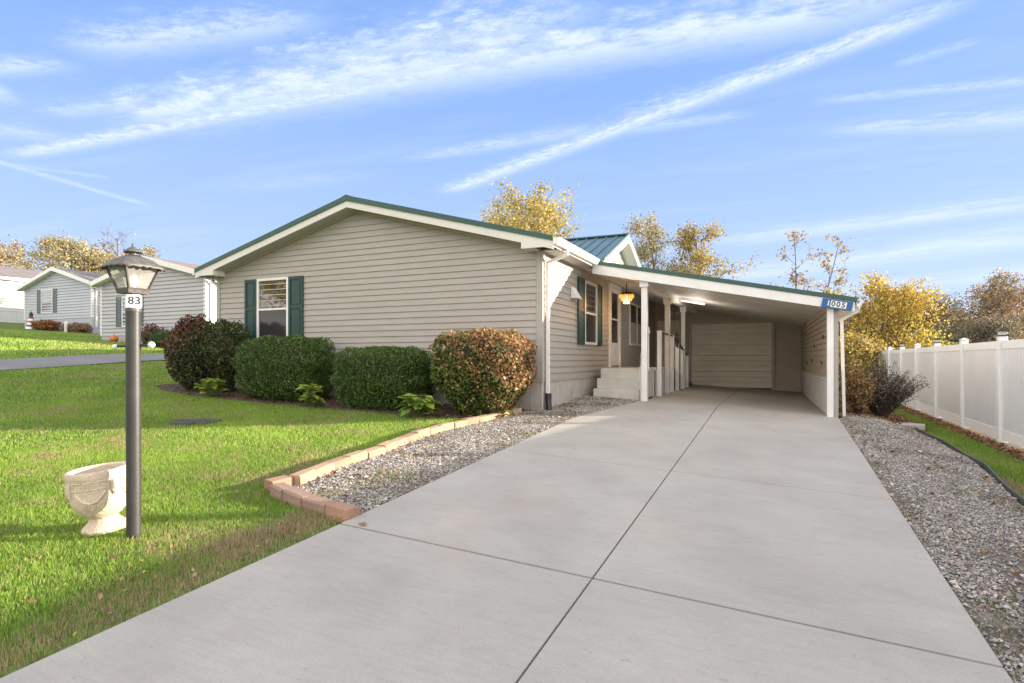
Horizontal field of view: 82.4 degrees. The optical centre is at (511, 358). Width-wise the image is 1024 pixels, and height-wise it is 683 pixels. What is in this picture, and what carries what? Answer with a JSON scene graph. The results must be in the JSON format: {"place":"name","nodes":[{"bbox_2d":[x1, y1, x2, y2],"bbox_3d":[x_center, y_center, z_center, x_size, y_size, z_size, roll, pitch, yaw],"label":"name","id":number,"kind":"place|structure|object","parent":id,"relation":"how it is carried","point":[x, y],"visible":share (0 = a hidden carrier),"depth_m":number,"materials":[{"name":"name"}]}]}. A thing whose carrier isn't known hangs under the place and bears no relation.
{"place":"outdoors","nodes":[
{"label":"outdoors","id":0,"kind":"place"},
{"bbox_2d":[0,415,112,450],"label":"grass","id":1,"kind":"structure","parent":0,"point":[27,433],"depth_m":8.21,"materials":[{"name":"green plant"}]},
{"bbox_2d":[0,360,212,405],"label":"grass","id":2,"kind":"structure","parent":0,"point":[32,380],"depth_m":13.49,"materials":[{"name":"green plant"}]},
{"bbox_2d":[0,388,461,459],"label":"grass","id":3,"kind":"structure","parent":0,"point":[225,405],"depth_m":9.25,"materials":[{"name":"green plant"}]},
{"bbox_2d":[0,382,1013,682],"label":"driveway","id":4,"kind":"structure","parent":0,"point":[704,534],"depth_m":3.65,"materials":[{"name":"concrete"}]},
{"bbox_2d":[0,322,1022,677],"bbox_3d":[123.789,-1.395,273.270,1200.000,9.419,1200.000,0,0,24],"label":"ground","id":5,"kind":"structure","parent":0,"point":[134,612],"depth_m":4.26,"materials":[{"name":"green plant"}]},
{"bbox_2d":[0,240,24,268],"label":"autumn tree","id":6,"kind":"object","parent":5,"relation":"on","point":[3,255],"visible":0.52,"depth_m":85.32,"materials":[{"name":"yellow plant"}]},
{"bbox_2d":[0,266,42,322],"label":"neighbour house","id":7,"kind":"structure","parent":5,"relation":"on","point":[11,301],"depth_m":42.27,"materials":[{"name":"white"}]},
{"bbox_2d":[2,234,41,270],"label":"autumn tree","id":8,"kind":"object","parent":5,"relation":"on","point":[20,247],"visible":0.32,"depth_m":88.74,"materials":[{"name":"yellow plant"}]},
{"bbox_2d":[25,312,33,328],"bbox_3d":[-30.062,-2.459,36.562,0.576,1.200,0.576,0,0,24],"label":"garden lighthouse","id":9,"kind":"object","parent":5,"relation":"on","point":[30,319],"visible":0.7,"depth_m":36.41,"materials":[{"name":"white paint"}]},
{"bbox_2d":[12,230,73,270],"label":"autumn tree","id":10,"kind":"object","parent":5,"relation":"on","point":[48,242],"visible":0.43,"depth_m":75.36,"materials":[{"name":"yellow plant"}]},
{"bbox_2d":[31,319,62,330],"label":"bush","id":11,"kind":"object","parent":5,"relation":"on","point":[49,325],"visible":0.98,"depth_m":35.59,"materials":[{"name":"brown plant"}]},
{"bbox_2d":[16,267,104,332],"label":"neighbour house","id":12,"kind":"structure","parent":5,"relation":"on","point":[61,295],"depth_m":36.20,"materials":[{"name":"grey"}]},
{"bbox_2d":[41,289,51,312],"bbox_3d":[-29.281,-3.640,36.844,1.250,1.500,0.082,0,0,24],"label":"window","id":13,"kind":"structure","parent":12,"relation":"in","point":[44,289],"depth_m":36.86,"materials":[{"name":"white glass"}]},
{"bbox_2d":[40,235,103,272],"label":"autumn tree","id":14,"kind":"object","parent":5,"relation":"on","point":[67,257],"visible":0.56,"depth_m":69.75,"materials":[{"name":"yellow plant"}]},
{"bbox_2d":[59,322,93,332],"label":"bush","id":15,"kind":"object","parent":5,"relation":"on","point":[76,327],"visible":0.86,"depth_m":34.24,"materials":[{"name":"brown plant"}]},
{"bbox_2d":[0,329,164,358],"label":"grass","id":16,"kind":"structure","parent":5,"relation":"on","point":[64,340],"depth_m":22.18,"materials":[{"name":"green plant"}]},
{"bbox_2d":[0,354,167,369],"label":"lane","id":17,"kind":"structure","parent":5,"relation":"on","point":[24,363],"depth_m":16.97,"materials":[{"name":"grey asphalt"}]},
{"bbox_2d":[71,245,115,273],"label":"autumn tree","id":18,"kind":"object","parent":5,"relation":"on","point":[92,249],"visible":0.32,"depth_m":71.45,"materials":[{"name":"yellow plant"}]},
{"bbox_2d":[64,461,125,536],"bbox_3d":[-3.091,1.052,4.406,0.418,0.470,0.418,-5,4,4],"label":"garden urn","id":19,"kind":"object","parent":5,"relation":"on","point":[95,495],"visible":0.88,"depth_m":4.28,"materials":[{"name":"stone"}]},
{"bbox_2d":[86,238,123,273],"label":"autumn tree","id":20,"kind":"object","parent":5,"relation":"on","point":[109,252],"visible":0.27,"depth_m":73.69,"materials":[{"name":"brown plant"}]},
{"bbox_2d":[85,222,136,273],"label":"autumn tree","id":21,"kind":"object","parent":5,"relation":"on","point":[117,240],"visible":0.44,"depth_m":66.01,"materials":[{"name":"brown plant"}]},
{"bbox_2d":[99,243,164,539],"bbox_3d":[-2.754,0.249,4.256,0.337,2.185,0.337,0,0,24],"label":"lamp post","id":22,"kind":"object","parent":5,"relation":"on","point":[133,261],"visible":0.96,"depth_m":4.22,"materials":[{"name":"grey metal"}]},
{"bbox_2d":[138,244,161,257],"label":"autumn tree","id":23,"kind":"object","parent":5,"relation":"on","point":[152,252],"visible":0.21,"depth_m":67.22,"materials":[{"name":"yellow plant"}]},
{"bbox_2d":[141,322,164,343],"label":"brown plant","id":24,"kind":"object","parent":5,"relation":"on","point":[151,329],"visible":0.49,"depth_m":25.33,"materials":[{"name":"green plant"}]},
{"bbox_2d":[90,256,217,343],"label":"neighbour house","id":25,"kind":"structure","parent":5,"relation":"on","point":[175,294],"depth_m":26.01,"materials":[{"name":"grey"}]},
{"bbox_2d":[142,329,173,347],"bbox_3d":[-14.529,-0.787,24.889,3.015,0.954,1.125,0,0,24],"label":"leafy bed","id":26,"kind":"object","parent":5,"relation":"on","point":[156,337],"visible":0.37,"depth_m":24.73,"materials":[{"name":"green plant"}]},
{"bbox_2d":[1,515,319,645],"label":"leaf litter","id":27,"kind":"object","parent":5,"relation":"on","point":[100,596],"visible":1,"depth_m":3.51,"materials":[{"name":"brown plant"}]},
{"bbox_2d":[0,432,342,675],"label":"grass","id":28,"kind":"structure","parent":5,"relation":"on","point":[114,442],"depth_m":4.47,"materials":[{"name":"green plant"}]},
{"bbox_2d":[170,418,221,424],"bbox_3d":[-4.986,0.981,9.230,0.720,0.034,0.720,0,0,24],"label":"drain cover","id":29,"kind":"object","parent":5,"relation":"on","point":[191,421],"visible":0.98,"depth_m":9.05,"materials":[{"name":"metal"}]},
{"bbox_2d":[264,475,292,490],"bbox_3d":[-2.199,1.198,5.518,0.146,0.154,0.218,3,5,34],"label":"edging brick","id":30,"kind":"object","parent":5,"relation":"on","point":[286,479],"visible":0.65,"depth_m":5.48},
{"bbox_2d":[270,482,292,501],"bbox_3d":[-2.059,1.214,5.257,0.242,0.155,0.146,4,2,45],"label":"edging brick","id":31,"kind":"object","parent":5,"relation":"on","point":[276,490],"visible":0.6,"depth_m":5.22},
{"bbox_2d":[282,487,315,508],"bbox_3d":[-1.851,1.226,5.081,0.294,0.156,0.146,5,3,39],"label":"edging brick","id":32,"kind":"object","parent":5,"relation":"on","point":[294,495],"visible":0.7,"depth_m":5.04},
{"bbox_2d":[302,495,335,516],"bbox_3d":[-1.617,1.251,4.913,0.279,0.156,0.144,4,4,31],"label":"edging brick","id":33,"kind":"object","parent":5,"relation":"on","point":[317,504],"visible":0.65,"depth_m":4.87,"materials":[{"name":"brown brick"}]},
{"bbox_2d":[306,462,334,478],"bbox_3d":[-1.965,1.163,5.991,0.145,0.153,0.297,2,4,18],"label":"edging brick","id":34,"kind":"object","parent":5,"relation":"on","point":[324,468],"visible":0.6,"depth_m":5.97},
{"bbox_2d":[324,456,350,469],"bbox_3d":[-1.877,1.149,6.282,0.142,0.150,0.297,1,4,21],"label":"edging brick","id":35,"kind":"object","parent":5,"relation":"on","point":[341,461],"visible":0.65,"depth_m":6.26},
{"bbox_2d":[325,501,359,522],"bbox_3d":[-1.383,1.264,4.773,0.259,0.152,0.144,4,0,30],"label":"edging brick","id":36,"kind":"object","parent":5,"relation":"on","point":[343,511],"visible":0.75,"depth_m":4.72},
{"bbox_2d":[158,383,534,418],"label":"planting soil","id":37,"kind":"structure","parent":5,"relation":"on","point":[441,407],"depth_m":11.31,"materials":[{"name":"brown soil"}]},
{"bbox_2d":[160,313,215,390],"bbox_3d":[-7.059,-0.131,13.012,1.222,1.788,1.218,0,0,24],"label":"barberry bush","id":38,"kind":"object","parent":37,"relation":"on","point":[188,369],"visible":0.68,"depth_m":12.68,"materials":[{"name":"brown plant"}]},
{"bbox_2d":[194,378,228,396],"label":"leafy plant","id":39,"kind":"object","parent":37,"relation":"on","point":[213,385],"visible":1,"depth_m":11.97,"materials":[{"name":"green plant"}]},
{"bbox_2d":[195,317,250,392],"bbox_3d":[-6.283,-0.032,12.844,1.190,1.756,1.075,0,0,24],"label":"green bush","id":40,"kind":"object","parent":37,"relation":"on","point":[222,342],"visible":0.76,"depth_m":12.56,"materials":[{"name":"green plant"}]},
{"bbox_2d":[231,334,336,400],"bbox_3d":[-4.614,0.184,11.978,2.167,1.387,1.355,0,0,24],"label":"clipped hedge","id":41,"kind":"object","parent":37,"relation":"on","point":[275,368],"visible":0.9,"depth_m":11.52,"materials":[{"name":"green plant"}]},
{"bbox_2d":[295,384,324,406],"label":"leafy plant","id":42,"kind":"object","parent":37,"relation":"on","point":[310,392],"visible":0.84,"depth_m":10.80,"materials":[{"name":"green plant"}]},
{"bbox_2d":[330,345,439,410],"bbox_3d":[-2.377,0.355,10.906,2.014,1.224,1.374,0,0,24],"label":"clipped hedge","id":43,"kind":"object","parent":37,"relation":"on","point":[378,377],"visible":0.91,"depth_m":10.43,"materials":[{"name":"green plant"}]},
{"bbox_2d":[428,326,537,415],"bbox_3d":[-0.496,0.249,10.052,1.779,1.593,1.412,0,0,24],"label":"corner bush","id":44,"kind":"object","parent":37,"relation":"on","point":[479,371],"visible":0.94,"depth_m":9.61,"materials":[{"name":"green plant"}]},
{"bbox_2d":[342,450,367,462],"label":"edging brick","id":45,"kind":"object","parent":5,"relation":"on","point":[357,456],"visible":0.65,"depth_m":6.53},
{"bbox_2d":[363,446,385,458],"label":"edging brick","id":46,"kind":"object","parent":5,"relation":"on","point":[375,451],"visible":0.55,"depth_m":6.80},
{"bbox_2d":[376,440,397,453],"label":"edging brick","id":47,"kind":"object","parent":5,"relation":"on","point":[388,445],"visible":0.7,"depth_m":7.09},
{"bbox_2d":[392,437,407,446],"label":"edging brick","id":48,"kind":"object","parent":5,"relation":"on","point":[402,441],"visible":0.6,"depth_m":7.42,"materials":[{"name":"beige brick"}]},
{"bbox_2d":[400,432,418,442],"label":"edging brick","id":49,"kind":"object","parent":5,"relation":"on","point":[411,436],"visible":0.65,"depth_m":7.68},
{"bbox_2d":[395,393,441,416],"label":"leafy plant","id":50,"kind":"object","parent":5,"relation":"on","point":[417,404],"visible":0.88,"depth_m":9.58,"materials":[{"name":"green plant"}]},
{"bbox_2d":[410,428,430,438],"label":"edging brick","id":51,"kind":"object","parent":5,"relation":"on","point":[422,432],"visible":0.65,"depth_m":7.96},
{"bbox_2d":[191,195,655,410],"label":"house","id":52,"kind":"structure","parent":5,"relation":"on","point":[343,272],"depth_m":12.00,"materials":[{"name":"beige"}]},
{"bbox_2d":[257,277,287,340],"bbox_3d":[-5.369,-1.120,13.146,0.950,1.400,0.082,0,0,24],"label":"window","id":53,"kind":"structure","parent":52,"relation":"in","point":[271,320],"depth_m":13.15,"materials":[{"name":"white glass"}]},
{"bbox_2d":[585,280,596,344],"bbox_3d":[1.765,-1.020,13.176,0.082,1.400,0.940,0,0,24],"label":"window","id":54,"kind":"structure","parent":52,"relation":"in","point":[590,317],"depth_m":13.19,"materials":[{"name":"white glass"}]},
{"bbox_2d":[608,282,621,367],"bbox_3d":[2.665,-0.845,15.123,0.115,2.150,1.090,0,0,24],"label":"door","id":55,"kind":"structure","parent":52,"relation":"in","point":[614,312],"depth_m":15.13,"materials":[{"name":"white paint"}]},
{"bbox_2d":[629,302,640,345],"bbox_3d":[3.743,-1.005,17.543,0.082,1.230,1.950,0,0,24],"label":"window","id":56,"kind":"structure","parent":52,"relation":"in","point":[634,309],"depth_m":17.26,"materials":[{"name":"white glass"}]},
{"bbox_2d":[427,425,442,435],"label":"edging brick","id":57,"kind":"object","parent":5,"relation":"on","point":[435,429],"visible":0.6,"depth_m":8.22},
{"bbox_2d":[437,422,453,430],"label":"edging brick","id":58,"kind":"object","parent":5,"relation":"on","point":[447,426],"visible":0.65,"depth_m":8.50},
{"bbox_2d":[268,395,640,513],"bbox_3d":[0.065,1.047,8.796,1.464,0.486,8.439,0,0,28],"label":"gravel strip","id":59,"kind":"object","parent":5,"relation":"on","point":[411,484],"visible":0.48,"depth_m":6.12,"materials":[{"name":"grey gravel"}]},
{"bbox_2d":[288,469,316,486],"bbox_3d":[-2.046,1.178,5.712,0.145,0.154,0.283,0,3,13],"label":"edging brick","id":60,"kind":"object","parent":59,"relation":"on","point":[303,476],"visible":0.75,"depth_m":5.65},
{"bbox_2d":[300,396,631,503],"bbox_3d":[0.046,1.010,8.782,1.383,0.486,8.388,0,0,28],"label":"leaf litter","id":61,"kind":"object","parent":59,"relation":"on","point":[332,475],"visible":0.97,"depth_m":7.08,"materials":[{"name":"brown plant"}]},
{"bbox_2d":[313,396,619,504],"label":"weeds","id":62,"kind":"object","parent":59,"relation":"on","point":[379,474],"visible":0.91,"depth_m":6.00,"materials":[{"name":"green plant"}]},
{"bbox_2d":[453,420,467,427],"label":"edging brick","id":63,"kind":"object","parent":5,"relation":"on","point":[460,423],"visible":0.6,"depth_m":8.74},
{"bbox_2d":[461,417,479,424],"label":"edging brick","id":64,"kind":"object","parent":5,"relation":"on","point":[473,420],"visible":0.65,"depth_m":8.99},
{"bbox_2d":[477,192,517,225],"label":"yellow tree","id":65,"kind":"object","parent":5,"relation":"on","point":[496,204],"visible":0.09,"depth_m":45.78,"materials":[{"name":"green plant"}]},
{"bbox_2d":[480,178,585,238],"bbox_3d":[1.029,-6.018,40.920,9.399,12.727,10.674,0,0,-21],"label":"yellow tree","id":66,"kind":"object","parent":5,"relation":"on","point":[548,221],"visible":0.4,"depth_m":38.45,"materials":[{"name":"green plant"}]},
{"bbox_2d":[593,368,652,399],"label":"concrete steps","id":67,"kind":"structure","parent":5,"relation":"on","point":[622,383],"depth_m":12.72,"materials":[{"name":"beige concrete"}]},
{"bbox_2d":[640,326,649,399],"bbox_3d":[2.871,0.075,12.602,0.090,1.590,0.887,0,0,24],"label":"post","id":68,"kind":"object","parent":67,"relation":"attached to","point":[648,361],"visible":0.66,"depth_m":12.87,"materials":[{"name":"metal"}]},
{"bbox_2d":[617,331,691,395],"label":"porch railing","id":69,"kind":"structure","parent":5,"relation":"on","point":[676,377],"depth_m":15.18,"materials":[{"name":"paint"}]},
{"bbox_2d":[622,211,715,276],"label":"sparse tree","id":70,"kind":"object","parent":5,"relation":"on","point":[650,237],"visible":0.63,"depth_m":40.82,"materials":[{"name":"yellow plant"}]},
{"bbox_2d":[666,218,762,280],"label":"sparse tree","id":71,"kind":"object","parent":5,"relation":"on","point":[688,242],"visible":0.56,"depth_m":40.73,"materials":[{"name":"yellow plant"}]},
{"bbox_2d":[584,261,863,416],"bbox_3d":[6.420,-0.256,17.108,5.218,3.633,12.535,0,0,24],"label":"carport","id":72,"kind":"object","parent":5,"relation":"on","point":[809,315],"visible":0.93,"depth_m":12.05,"materials":[{"name":"white metal"}]},
{"bbox_2d":[619,283,633,303],"bbox_3d":[2.713,-1.555,13.866,0.364,0.490,0.358,0,0,24],"label":"porch light","id":73,"kind":"object","parent":72,"relation":"hanging from","point":[626,296],"visible":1,"depth_m":13.79,"materials":[{"name":"yellow glass"}]},
{"bbox_2d":[680,298,705,304],"bbox_3d":[4.763,-1.515,15.407,0.660,0.088,0.100,13,5,24],"label":"ceiling light","id":74,"kind":"object","parent":72,"relation":"attached to","point":[692,301],"visible":1,"depth_m":15.37,"materials":[{"name":"white plastic"}]},
{"bbox_2d":[821,298,852,310],"bbox_3d":[5.822,-0.976,10.478,0.490,0.164,0.018,13,5,24],"label":"house number sign","id":75,"kind":"object","parent":72,"relation":"attached to","point":[837,304],"visible":1,"depth_m":10.47,"materials":[{"name":"blue metal"}]},
{"bbox_2d":[655,303,801,391],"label":"garage","id":76,"kind":"structure","parent":5,"relation":"on","point":[724,350],"depth_m":19.11,"materials":[{"name":"beige"}]},
{"bbox_2d":[658,320,679,371],"bbox_3d":[5.361,-0.255,20.038,0.730,2.130,0.050,0,0,24],"label":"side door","id":77,"kind":"structure","parent":76,"relation":"in","point":[674,324],"depth_m":19.99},
{"bbox_2d":[692,323,771,389],"bbox_3d":[7.184,-0.080,19.215,2.464,2.160,0.059,0,0,24],"label":"garage door","id":78,"kind":"structure","parent":76,"relation":"in","point":[738,338],"depth_m":19.16,"materials":[{"name":"beige plastic"}]},
{"bbox_2d":[769,230,853,295],"bbox_3d":[14.584,-2.605,28.627,4.005,7.543,2.329,0,0,-7],"label":"young tree","id":79,"kind":"object","parent":5,"relation":"on","point":[804,280],"visible":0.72,"depth_m":28.52,"materials":[{"name":"brown plant"}]},
{"bbox_2d":[822,276,848,322],"bbox_3d":[14.602,-1.246,27.184,2.030,5.044,1.856,0,0,24],"label":"young tree","id":80,"kind":"object","parent":5,"relation":"on","point":[838,281],"visible":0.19,"depth_m":26.68,"materials":[{"name":"yellow plant"}]},
{"bbox_2d":[838,328,895,382],"bbox_3d":[13.633,0.144,23.245,3.056,2.739,2.497,0,0,24],"label":"golden tree","id":81,"kind":"object","parent":5,"relation":"on","point":[858,349],"visible":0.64,"depth_m":22.98,"materials":[{"name":"yellow plant"}]},
{"bbox_2d":[838,397,911,422],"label":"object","id":82,"kind":"object","parent":5,"relation":"on","point":[840,416],"visible":0.09,"depth_m":12.93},
{"bbox_2d":[838,363,877,413],"bbox_3d":[6.822,0.579,11.527,0.725,1.055,0.770,0,0,24],"label":"tan shrub","id":83,"kind":"object","parent":82,"relation":"on","point":[860,395],"visible":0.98,"depth_m":11.41,"materials":[{"name":"brown plant"}]},
{"bbox_2d":[838,358,877,398],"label":"tan shrub","id":84,"kind":"object","parent":82,"relation":"on","point":[848,369],"visible":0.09,"depth_m":14.12,"materials":[{"name":"brown plant"}]},
{"bbox_2d":[838,358,929,416],"bbox_3d":[7.490,0.588,11.903,1.537,1.218,1.443,0,0,-23],"label":"dry shrub","id":85,"kind":"object","parent":82,"relation":"on","point":[889,399],"visible":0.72,"depth_m":11.63,"materials":[{"name":"brown plant"}]},
{"bbox_2d":[838,393,929,429],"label":"leaf litter","id":86,"kind":"object","parent":82,"relation":"on","point":[901,418],"visible":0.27,"depth_m":12.17,"materials":[{"name":"brown plant"}]},
{"bbox_2d":[897,423,924,429],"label":"stepping slab","id":87,"kind":"structure","parent":82,"relation":"on","point":[918,425],"depth_m":10.72,"materials":[{"name":"grey concrete"}]},
{"bbox_2d":[835,270,971,367],"bbox_3d":[16.739,-1.182,25.562,5.178,5.527,4.499,0,0,-22],"label":"golden tree","id":88,"kind":"object","parent":5,"relation":"on","point":[914,301],"visible":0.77,"depth_m":25.15,"materials":[{"name":"yellow plant"}]},
{"bbox_2d":[869,329,956,375],"bbox_3d":[20.706,0.009,30.148,4.079,3.130,3.220,0,0,24],"label":"green thicket","id":89,"kind":"object","parent":5,"relation":"on","point":[944,340],"visible":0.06,"depth_m":29.50,"materials":[{"name":"green plant"}]},
{"bbox_2d":[838,297,1023,359],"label":"woods","id":90,"kind":"object","parent":5,"relation":"on","point":[872,331],"depth_m":97.61,"materials":[{"name":"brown plant"}]},
{"bbox_2d":[838,408,1023,682],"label":"gravel","id":91,"kind":"structure","parent":5,"relation":"on","point":[979,517],"depth_m":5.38,"materials":[{"name":"grey gravel"}]},
{"bbox_2d":[838,406,1023,661],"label":"weeds","id":92,"kind":"object","parent":91,"relation":"on","point":[988,607],"visible":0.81,"depth_m":5.26,"materials":[{"name":"green plant"}]},
{"bbox_2d":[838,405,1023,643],"bbox_3d":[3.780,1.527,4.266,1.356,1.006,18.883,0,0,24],"label":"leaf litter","id":93,"kind":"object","parent":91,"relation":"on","point":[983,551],"visible":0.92,"depth_m":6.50,"materials":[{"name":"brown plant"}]},
{"bbox_2d":[904,286,971,341],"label":"woodland tree","id":94,"kind":"object","parent":5,"relation":"on","point":[945,309],"visible":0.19,"depth_m":47.83,"materials":[{"name":"brown plant"}]},
{"bbox_2d":[930,294,972,335],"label":"woodland tree","id":95,"kind":"object","parent":5,"relation":"on","point":[949,305],"visible":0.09,"depth_m":48.36,"materials":[{"name":"brown plant"}]},
{"bbox_2d":[895,408,1023,497],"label":"grass","id":96,"kind":"structure","parent":5,"relation":"on","point":[993,459],"depth_m":8.69,"materials":[{"name":"green plant"}]},
{"bbox_2d":[898,404,1023,460],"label":"fallen leaves","id":97,"kind":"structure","parent":5,"relation":"on","point":[973,431],"depth_m":11.67,"materials":[{"name":"plant"}]},
{"bbox_2d":[878,329,1023,447],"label":"vinyl fence","id":98,"kind":"object","parent":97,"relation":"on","point":[978,386],"visible":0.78,"depth_m":11.85,"materials":[{"name":"white plastic"}]},
{"bbox_2d":[933,318,990,343],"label":"woodland tree","id":99,"kind":"object","parent":5,"relation":"on","point":[956,336],"visible":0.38,"depth_m":40.28,"materials":[{"name":"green plant"}]},
{"bbox_2d":[914,427,1023,505],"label":"lawn edging","id":100,"kind":"object","parent":5,"relation":"on","point":[990,471],"visible":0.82,"depth_m":7.53,"materials":[{"name":"plastic"}]},
{"bbox_2d":[956,310,1012,342],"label":"woodland tree","id":101,"kind":"object","parent":5,"relation":"on","point":[983,334],"visible":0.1,"depth_m":41.15,"materials":[{"name":"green plant"}]},
{"bbox_2d":[957,280,1017,335],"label":"woodland tree","id":102,"kind":"object","parent":5,"relation":"on","point":[979,290],"visible":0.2,"depth_m":47.94,"materials":[{"name":"brown plant"}]},
{"bbox_2d":[962,309,1023,342],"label":"woodland tree","id":103,"kind":"object","parent":5,"relation":"on","point":[1013,326],"visible":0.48,"depth_m":39.65,"materials":[{"name":"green plant"}]},
{"bbox_2d":[963,275,1023,338],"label":"woodland tree","id":104,"kind":"object","parent":5,"relation":"on","point":[1015,310],"visible":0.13,"depth_m":45.31,"materials":[{"name":"brown plant"}]},
{"bbox_2d":[965,278,1023,341],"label":"woodland tree","id":105,"kind":"object","parent":5,"relation":"on","point":[986,308],"visible":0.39,"depth_m":43.90,"materials":[{"name":"brown plant"}]},
{"bbox_2d":[980,266,1023,337],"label":"woodland tree","id":106,"kind":"object","parent":5,"relation":"on","point":[999,276],"visible":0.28,"depth_m":46.92,"materials":[{"name":"brown plant"}]},
{"bbox_2d":[1010,288,1023,337],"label":"woodland tree","id":107,"kind":"object","parent":5,"relation":"on","point":[1022,298],"visible":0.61,"depth_m":42.32,"materials":[{"name":"brown plant"}]},
{"bbox_2d":[0,0,1023,327],"label":"sky","id":108,"kind":"structure","parent":0,"point":[201,129],"materials":[{"name":"blue"}]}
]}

